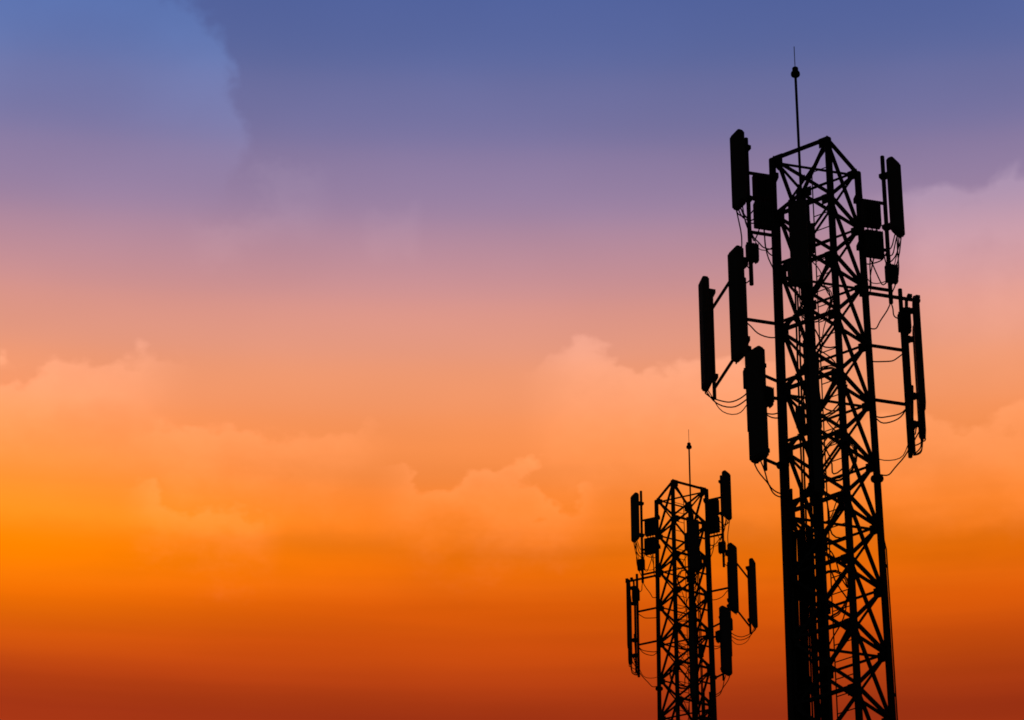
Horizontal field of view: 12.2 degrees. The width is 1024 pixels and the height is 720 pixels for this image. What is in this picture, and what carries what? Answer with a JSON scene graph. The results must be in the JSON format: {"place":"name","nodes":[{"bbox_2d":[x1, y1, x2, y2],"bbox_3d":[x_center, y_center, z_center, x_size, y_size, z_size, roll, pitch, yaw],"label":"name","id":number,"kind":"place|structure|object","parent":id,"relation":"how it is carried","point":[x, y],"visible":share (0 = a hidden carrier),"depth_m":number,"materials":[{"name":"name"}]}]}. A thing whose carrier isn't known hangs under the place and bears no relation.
{"place":"outdoors","nodes":[
{"label":"outdoors","id":0,"kind":"place"},
{"bbox_2d":[0,0,1023,719],"label":"sky","id":1,"kind":"structure","parent":0,"point":[347,347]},
{"label":"ground","id":2,"kind":"structure","parent":0,"visible":0},
{"bbox_2d":[625,429,757,719],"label":"cell tower","id":3,"kind":"structure","parent":2,"relation":"on","point":[691,542],"depth_m":125.69,"materials":[{"name":"metal"}]},
{"bbox_3d":[4.824,36.696,45.972,9.000,0.300,9.000,-3,-37,4],"label":"main tower pad","id":4,"kind":"object","parent":2,"relation":"on","visible":0},
{"bbox_2d":[698,47,925,719],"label":"cell tower","id":5,"kind":"structure","parent":4,"relation":"on","point":[804,587],"depth_m":73.14,"materials":[{"name":"metal"}]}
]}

